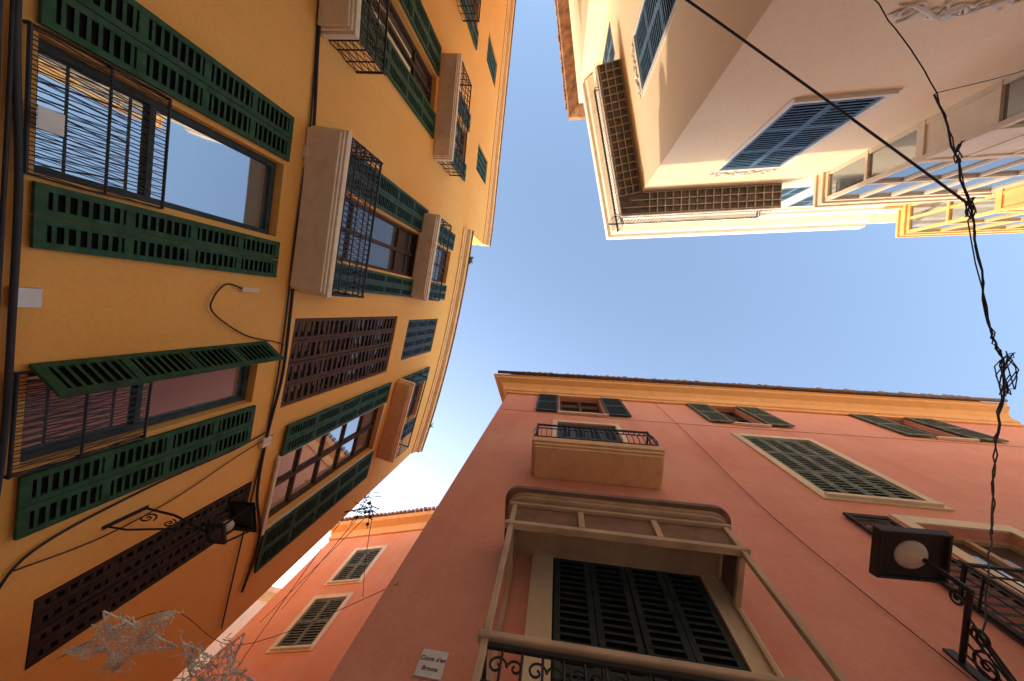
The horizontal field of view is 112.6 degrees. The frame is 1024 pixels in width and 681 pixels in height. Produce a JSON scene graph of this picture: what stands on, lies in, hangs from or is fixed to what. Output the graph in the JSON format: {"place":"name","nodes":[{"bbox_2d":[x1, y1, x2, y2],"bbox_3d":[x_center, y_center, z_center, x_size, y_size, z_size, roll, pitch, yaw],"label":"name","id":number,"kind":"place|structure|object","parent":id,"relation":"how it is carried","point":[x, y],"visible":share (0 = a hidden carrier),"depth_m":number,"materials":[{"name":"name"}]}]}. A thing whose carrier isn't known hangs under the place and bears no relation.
{"place":"outdoors","nodes":[
{"label":"outdoors","id":0,"kind":"place"},
{"bbox_2d":[173,586,281,680],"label":"white building","id":1,"kind":"structure","parent":0,"point":[246,617],"depth_m":13.27,"materials":[{"name":"paint"}]},
{"bbox_2d":[189,506,436,680],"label":"distant orange building","id":2,"kind":"structure","parent":0,"point":[316,650],"depth_m":11.36,"materials":[{"name":"paint"}]},
{"bbox_2d":[265,592,354,653],"bbox_3d":[-6.217,8.763,10.694,1.520,2.020,0.106,-11,-87,9],"label":"window","id":3,"kind":"structure","parent":2,"relation":"in","point":[304,638],"depth_m":10.56,"materials":[{"name":"green wood"}]},
{"bbox_2d":[323,545,387,585],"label":"window","id":4,"kind":"structure","parent":2,"relation":"in","point":[352,572],"depth_m":13.00,"materials":[{"name":"green wood"}]},
{"bbox_2d":[273,0,1023,587],"label":"sky","id":5,"kind":"structure","parent":0,"point":[867,308],"materials":[{"name":"blue"}]},
{"bbox_2d":[581,0,1023,239],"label":"cream building","id":6,"kind":"structure","parent":0,"point":[699,123],"depth_m":6.78,"materials":[{"name":"plaster"},{"name":"painted wood"},{"name":"white stucco"}]},
{"bbox_2d":[602,22,614,63],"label":"window","id":7,"kind":"structure","parent":6,"relation":"in","point":[609,53],"depth_m":11.04,"materials":[{"name":"blue glass"}]},
{"bbox_2d":[632,0,679,96],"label":"window","id":8,"kind":"structure","parent":6,"relation":"in","point":[656,17],"depth_m":7.72,"materials":[{"name":"blue wood"}]},
{"bbox_2d":[781,187,810,201],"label":"window","id":9,"kind":"structure","parent":6,"relation":"in","point":[787,193],"depth_m":10.58,"materials":[{"name":"blue glass"}]},
{"bbox_2d":[787,195,812,206],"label":"window","id":10,"kind":"structure","parent":6,"relation":"in","point":[808,201],"depth_m":11.73,"materials":[{"name":"blue glass"}]},
{"bbox_2d":[713,88,902,172],"bbox_3d":[5.865,-4.277,7.297,1.650,3.100,0.095,0,-85,8],"label":"window","id":11,"kind":"structure","parent":6,"relation":"in","point":[802,124],"depth_m":6.86,"materials":[{"name":"blue wood"}]},
{"bbox_2d":[685,0,973,208],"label":"overhead cable","id":12,"kind":"object","parent":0,"point":[854,120],"visible":1,"depth_m":4.21,"materials":[{"name":"black rubber"}]},
{"bbox_2d":[933,94,1005,439],"bbox_3d":[5.550,-0.933,3.982,0.599,0.544,4.077,-8,-86,8],"label":"cable bundle","id":13,"kind":"object","parent":12,"relation":"hanging from","point":[981,269],"visible":0.99,"depth_m":4.13,"materials":[{"name":"black rubber"}]},
{"bbox_2d":[994,351,1018,395],"bbox_3d":[5.968,0.403,4.119,0.145,0.151,0.546,1,-85,8],"label":"coiled cable","id":14,"kind":"object","parent":13,"relation":"attached to","point":[1008,359],"visible":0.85,"depth_m":4.09,"materials":[{"name":"black rubber"}]},
{"bbox_2d":[867,183,1023,237],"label":"yellow building","id":15,"kind":"structure","parent":0,"point":[1000,211],"depth_m":11.23,"materials":[{"name":"paint"}]},
{"label":"ground","id":16,"kind":"structure","parent":0,"visible":0},
{"bbox_2d":[0,0,515,680],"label":"orange building","id":17,"kind":"structure","parent":16,"relation":"on","point":[162,182],"depth_m":4.33,"materials":[{"name":"paint"}]},
{"bbox_2d":[0,0,2,83],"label":"facade cable","id":18,"kind":"object","parent":17,"relation":"attached to","point":[1,11],"visible":1,"depth_m":2.30,"materials":[{"name":"black rubber"}]},
{"bbox_2d":[0,0,14,305],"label":"facade cable","id":19,"kind":"object","parent":17,"relation":"attached to","point":[7,128],"visible":1,"depth_m":2.40,"materials":[{"name":"black rubber"}]},
{"bbox_2d":[0,0,23,495],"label":"facade cable","id":20,"kind":"object","parent":17,"relation":"attached to","point":[18,135],"visible":1,"depth_m":2.54,"materials":[{"name":"black rubber"}]},
{"bbox_2d":[17,287,42,307],"bbox_3d":[-3.806,-0.339,2.673,0.058,0.140,0.154,13,-84,7],"label":"junction box","id":21,"kind":"object","parent":17,"relation":"attached to","point":[29,297],"visible":0.8,"depth_m":2.68,"materials":[{"name":"white plastic"}]},
{"bbox_2d":[37,105,64,136],"bbox_3d":[-3.468,-1.650,2.569,0.007,0.140,0.163,12,-84,7],"label":"notice board","id":22,"kind":"object","parent":17,"relation":"attached to","point":[51,121],"visible":1,"depth_m":2.56,"materials":[{"name":"white plastic"}]},
{"bbox_2d":[0,431,267,588],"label":"facade cable","id":23,"kind":"object","parent":17,"relation":"attached to","point":[7,575],"visible":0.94,"depth_m":3.49,"materials":[{"name":"black rubber"}]},
{"bbox_2d":[24,481,251,669],"bbox_3d":[-4.504,2.749,4.442,0.042,2.320,0.782,16,-83,6],"label":"window","id":24,"kind":"structure","parent":17,"relation":"in","point":[66,611],"depth_m":3.92,"materials":[{"name":"brown wood"}]},
{"bbox_2d":[13,435,272,571],"bbox_3d":[-4.173,1.840,4.321,0.014,2.703,0.382,16,-83,6],"label":"facade cable","id":25,"kind":"object","parent":17,"relation":"attached to","point":[132,521],"visible":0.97,"depth_m":3.79,"materials":[{"name":"black rubber"}]},
{"bbox_2d":[3,341,283,540],"bbox_3d":[-3.844,0.868,3.916,0.742,2.334,1.547,1,-85,8],"label":"window","id":26,"kind":"structure","parent":17,"relation":"in","point":[69,404],"depth_m":3.47,"materials":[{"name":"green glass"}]},
{"bbox_2d":[22,0,294,277],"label":"window","id":27,"kind":"structure","parent":17,"relation":"in","point":[118,139],"depth_m":3.20,"materials":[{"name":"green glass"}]},
{"bbox_2d":[102,500,256,544],"bbox_3d":[-3.747,2.183,4.026,1.122,0.936,0.417,5,-85,7],"label":"street lamp","id":28,"kind":"object","parent":17,"relation":"attached to","point":[241,516],"visible":1,"depth_m":3.99,"materials":[{"name":"black metal"}]},
{"bbox_2d":[57,584,396,658],"bbox_3d":[-2.921,2.828,3.421,3.768,0.306,0.394,-9,-87,8],"label":"thin wire","id":29,"kind":"object","parent":17,"relation":"attached to","point":[253,642],"visible":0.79,"depth_m":3.34,"materials":[{"name":"black rubber"}]},
{"bbox_2d":[60,610,183,678],"bbox_3d":[-3.532,2.790,3.145,0.660,0.456,0.819,44,-81,2],"label":"star decoration","id":30,"kind":"object","parent":29,"relation":"hanging from","point":[146,638],"visible":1,"depth_m":3.14,"materials":[{"name":"silver metal"}]},
{"bbox_2d":[171,630,255,680],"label":"star decoration","id":31,"kind":"object","parent":29,"relation":"hanging from","point":[191,667],"visible":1,"depth_m":3.06,"materials":[{"name":"silver metal"}]},
{"bbox_2d":[209,283,283,344],"bbox_3d":[-3.557,-0.308,4.700,0.028,1.243,0.905,14,-84,6],"label":"facade cable","id":32,"kind":"object","parent":17,"relation":"attached to","point":[212,299],"visible":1,"depth_m":4.30,"materials":[{"name":"black rubber"}]},
{"bbox_2d":[235,287,259,292],"bbox_3d":[-3.512,-0.679,4.527,0.068,0.304,0.062,13,-84,7],"label":"wall spotlight","id":33,"kind":"object","parent":17,"relation":"attached to","point":[249,289],"depth_m":4.52,"materials":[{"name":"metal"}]},
{"bbox_2d":[259,435,271,447],"bbox_3d":[-3.991,1.635,5.525,0.068,0.160,0.156,16,-83,6],"label":"junction box","id":34,"kind":"object","parent":17,"relation":"attached to","point":[265,442],"visible":0.89,"depth_m":5.48,"materials":[{"name":"plastic"}]},
{"bbox_2d":[221,0,318,629],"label":"facade cable","id":35,"kind":"object","parent":17,"relation":"attached to","point":[285,312],"visible":0.94,"depth_m":5.24,"materials":[{"name":"black rubber"}]},
{"bbox_2d":[241,25,320,592],"bbox_3d":[-3.073,-3.874,5.122,0.621,0.389,17.286,11,-84,7],"label":"facade cable","id":36,"kind":"object","parent":17,"relation":"attached to","point":[288,328],"visible":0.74,"depth_m":5.48,"materials":[{"name":"black rubber"}]},
{"bbox_2d":[236,512,347,668],"bbox_3d":[-5.746,6.555,8.718,0.017,0.232,5.802,36,-82,4],"label":"thin wire","id":37,"kind":"object","parent":17,"relation":"attached to","point":[293,587],"visible":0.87,"depth_m":8.58,"materials":[{"name":"black rubber"}]},
{"bbox_2d":[302,146,307,157],"bbox_3d":[-3.004,-2.759,5.047,0.068,0.160,0.162,11,-84,7],"label":"junction box","id":38,"kind":"object","parent":17,"relation":"attached to","point":[305,152],"visible":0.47,"depth_m":4.97,"materials":[{"name":"plastic"}]},
{"bbox_2d":[254,382,391,572],"bbox_3d":[-4.243,2.668,7.904,0.686,3.800,2.932,13,-84,7],"label":"window","id":39,"kind":"structure","parent":17,"relation":"in","point":[316,445],"depth_m":7.37,"materials":[{"name":"green wood"}]},
{"bbox_2d":[280,316,396,406],"bbox_3d":[-3.543,0.212,7.367,0.523,3.546,1.522,1,-85,8],"label":"window","id":40,"kind":"structure","parent":17,"relation":"in","point":[326,354],"depth_m":6.87,"materials":[{"name":"brown wood"}]},
{"bbox_2d":[344,492,380,528],"bbox_3d":[-4.119,4.493,9.138,1.090,0.698,0.634,1,-85,8],"label":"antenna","id":41,"kind":"object","parent":17,"relation":"attached to","point":[369,516],"visible":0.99,"depth_m":9.08,"materials":[{"name":"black metal"}]},
{"bbox_2d":[260,510,372,621],"bbox_3d":[-5.745,6.613,9.844,0.016,0.418,5.871,45,-81,2],"label":"thin wire","id":42,"kind":"object","parent":41,"relation":"attached to","point":[328,554],"visible":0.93,"depth_m":9.55,"materials":[{"name":"black rubber"}]},
{"bbox_2d":[281,507,366,609],"bbox_3d":[-5.643,6.547,10.027,0.017,1.217,5.926,41,-81,3],"label":"thin wire","id":43,"kind":"object","parent":41,"relation":"attached to","point":[323,558],"visible":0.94,"depth_m":9.73,"materials":[{"name":"black rubber"}]},
{"bbox_2d":[363,514,372,591],"bbox_3d":[-4.290,6.438,10.136,0.018,1.416,4.116,19,-83,6],"label":"thin wire","id":44,"kind":"object","parent":41,"relation":"attached to","point":[366,554],"visible":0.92,"depth_m":9.97,"materials":[{"name":"black rubber"}]},
{"bbox_2d":[334,152,428,296],"bbox_3d":[-3.019,-2.259,7.404,0.451,4.270,2.416,12,-84,7],"label":"window","id":45,"kind":"structure","parent":17,"relation":"in","point":[393,247],"depth_m":7.69,"materials":[{"name":"green wood"}]},
{"bbox_2d":[361,0,441,138],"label":"window","id":46,"kind":"structure","parent":17,"relation":"in","point":[405,67],"depth_m":7.52,"materials":[{"name":"green wood"}]},
{"bbox_2d":[400,367,429,439],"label":"window","id":47,"kind":"structure","parent":17,"relation":"in","point":[424,372],"depth_m":12.08,"materials":[{"name":"green wood"}]},
{"bbox_2d":[401,319,436,358],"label":"window","id":48,"kind":"structure","parent":17,"relation":"in","point":[419,332],"depth_m":10.93,"materials":[{"name":"green wood"}]},
{"bbox_2d":[429,225,455,299],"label":"window","id":49,"kind":"structure","parent":17,"relation":"in","point":[452,236],"depth_m":11.42,"materials":[{"name":"green wood"}]},
{"bbox_2d":[451,90,470,180],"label":"window","id":50,"kind":"structure","parent":17,"relation":"in","point":[457,162],"depth_m":11.38,"materials":[{"name":"green wood"}]},
{"bbox_2d":[461,0,478,49],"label":"window","id":51,"kind":"structure","parent":17,"relation":"in","point":[473,28],"depth_m":10.93,"materials":[{"name":"green wood"}]},
{"bbox_2d":[476,145,486,183],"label":"window","id":52,"kind":"structure","parent":17,"relation":"in","point":[481,161],"depth_m":14.21,"materials":[{"name":"green wood"}]},
{"bbox_2d":[487,37,495,83],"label":"window","id":53,"kind":"structure","parent":17,"relation":"in","point":[491,61],"depth_m":13.83,"materials":[{"name":"green wood"}]},
{"bbox_2d":[554,0,608,120],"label":"beige building","id":54,"kind":"structure","parent":16,"relation":"on","point":[580,26],"depth_m":14.12,"materials":[{"name":"beige paint"}]},
{"bbox_2d":[328,370,1023,680],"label":"red building","id":55,"kind":"structure","parent":16,"relation":"on","point":[549,545],"depth_m":3.68,"materials":[{"name":"paint"}]},
{"bbox_2d":[413,648,448,680],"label":"street sign","id":56,"kind":"object","parent":55,"relation":"attached to","point":[431,664],"visible":1,"depth_m":2.55,"materials":[{"name":"white plastic"}]},
{"bbox_2d":[535,394,631,416],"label":"window","id":57,"kind":"structure","parent":55,"relation":"in","point":[546,402],"depth_m":9.88,"materials":[{"name":"green wood"}]},
{"bbox_2d":[552,419,627,442],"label":"window","id":58,"kind":"structure","parent":55,"relation":"in","point":[555,433],"depth_m":7.74,"materials":[{"name":"green wood"}]},
{"bbox_2d":[522,553,783,680],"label":"window","id":59,"kind":"structure","parent":55,"relation":"in","point":[655,613],"depth_m":3.03,"materials":[{"name":"green wood"}]},
{"bbox_2d":[686,403,794,427],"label":"window","id":60,"kind":"structure","parent":55,"relation":"in","point":[705,410],"depth_m":9.22,"materials":[{"name":"green wood"}]},
{"bbox_2d":[505,409,1016,446],"bbox_3d":[6.545,2.159,8.214,13.800,0.161,0.008,3,-85,8],"label":"thin wire","id":61,"kind":"object","parent":55,"relation":"attached to","point":[774,430],"visible":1,"depth_m":8.17,"materials":[{"name":"brown rubber"}]},
{"bbox_2d":[661,409,969,678],"bbox_3d":[3.873,2.221,6.487,0.237,7.901,0.010,3,-85,8],"label":"thin wire","id":62,"kind":"object","parent":55,"relation":"attached to","point":[840,573],"visible":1,"depth_m":3.47,"materials":[{"name":"black rubber"}]},
{"bbox_2d":[731,433,954,510],"bbox_3d":[5.717,2.291,6.406,1.690,2.810,0.104,3,-85,8],"label":"window","id":63,"kind":"structure","parent":55,"relation":"in","point":[831,477],"depth_m":5.98,"materials":[{"name":"green wood"}]},
{"bbox_2d":[849,414,1008,442],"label":"window","id":64,"kind":"structure","parent":55,"relation":"in","point":[972,436],"depth_m":8.55,"materials":[{"name":"green wood"}]},
{"bbox_2d":[842,512,1023,642],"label":"window","id":65,"kind":"structure","parent":55,"relation":"in","point":[1006,554],"depth_m":4.27,"materials":[{"name":"brown glass"}]},
{"bbox_2d":[874,0,1005,649],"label":"cable bundle","id":66,"kind":"object","parent":55,"relation":"attached to","point":[994,506],"visible":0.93,"depth_m":4.00,"materials":[{"name":"black rubber"}]},
{"bbox_2d":[953,140,964,163],"bbox_3d":[5.353,-2.246,4.092,0.074,0.104,0.257,1,-85,8],"label":"coiled cable","id":67,"kind":"object","parent":66,"relation":"attached to","point":[959,145],"visible":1,"depth_m":4.08,"materials":[{"name":"black rubber"}]},
{"bbox_2d":[964,197,976,219],"bbox_3d":[5.585,-1.613,4.155,0.090,0.092,0.276,1,-85,8],"label":"coiled cable","id":68,"kind":"object","parent":66,"relation":"attached to","point":[966,205],"visible":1,"depth_m":4.15,"materials":[{"name":"black rubber"}]},
{"bbox_2d":[935,70,1023,93],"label":"thin wire","id":69,"kind":"object","parent":66,"relation":"attached to","point":[980,82],"visible":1,"depth_m":3.98,"materials":[{"name":"black metal"}]},
{"bbox_2d":[869,525,1016,680],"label":"street lamp","id":70,"kind":"object","parent":55,"relation":"attached to","point":[913,554],"visible":1,"depth_m":2.92,"materials":[{"name":"black metal"}]},
{"bbox_2d":[967,209,1006,533],"bbox_3d":[5.573,0.244,3.750,0.795,1.192,3.518,12,-84,7],"label":"cable bundle","id":71,"kind":"object","parent":55,"relation":"attached to","point":[992,501],"visible":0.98,"depth_m":4.09,"materials":[{"name":"black rubber"}]}
]}

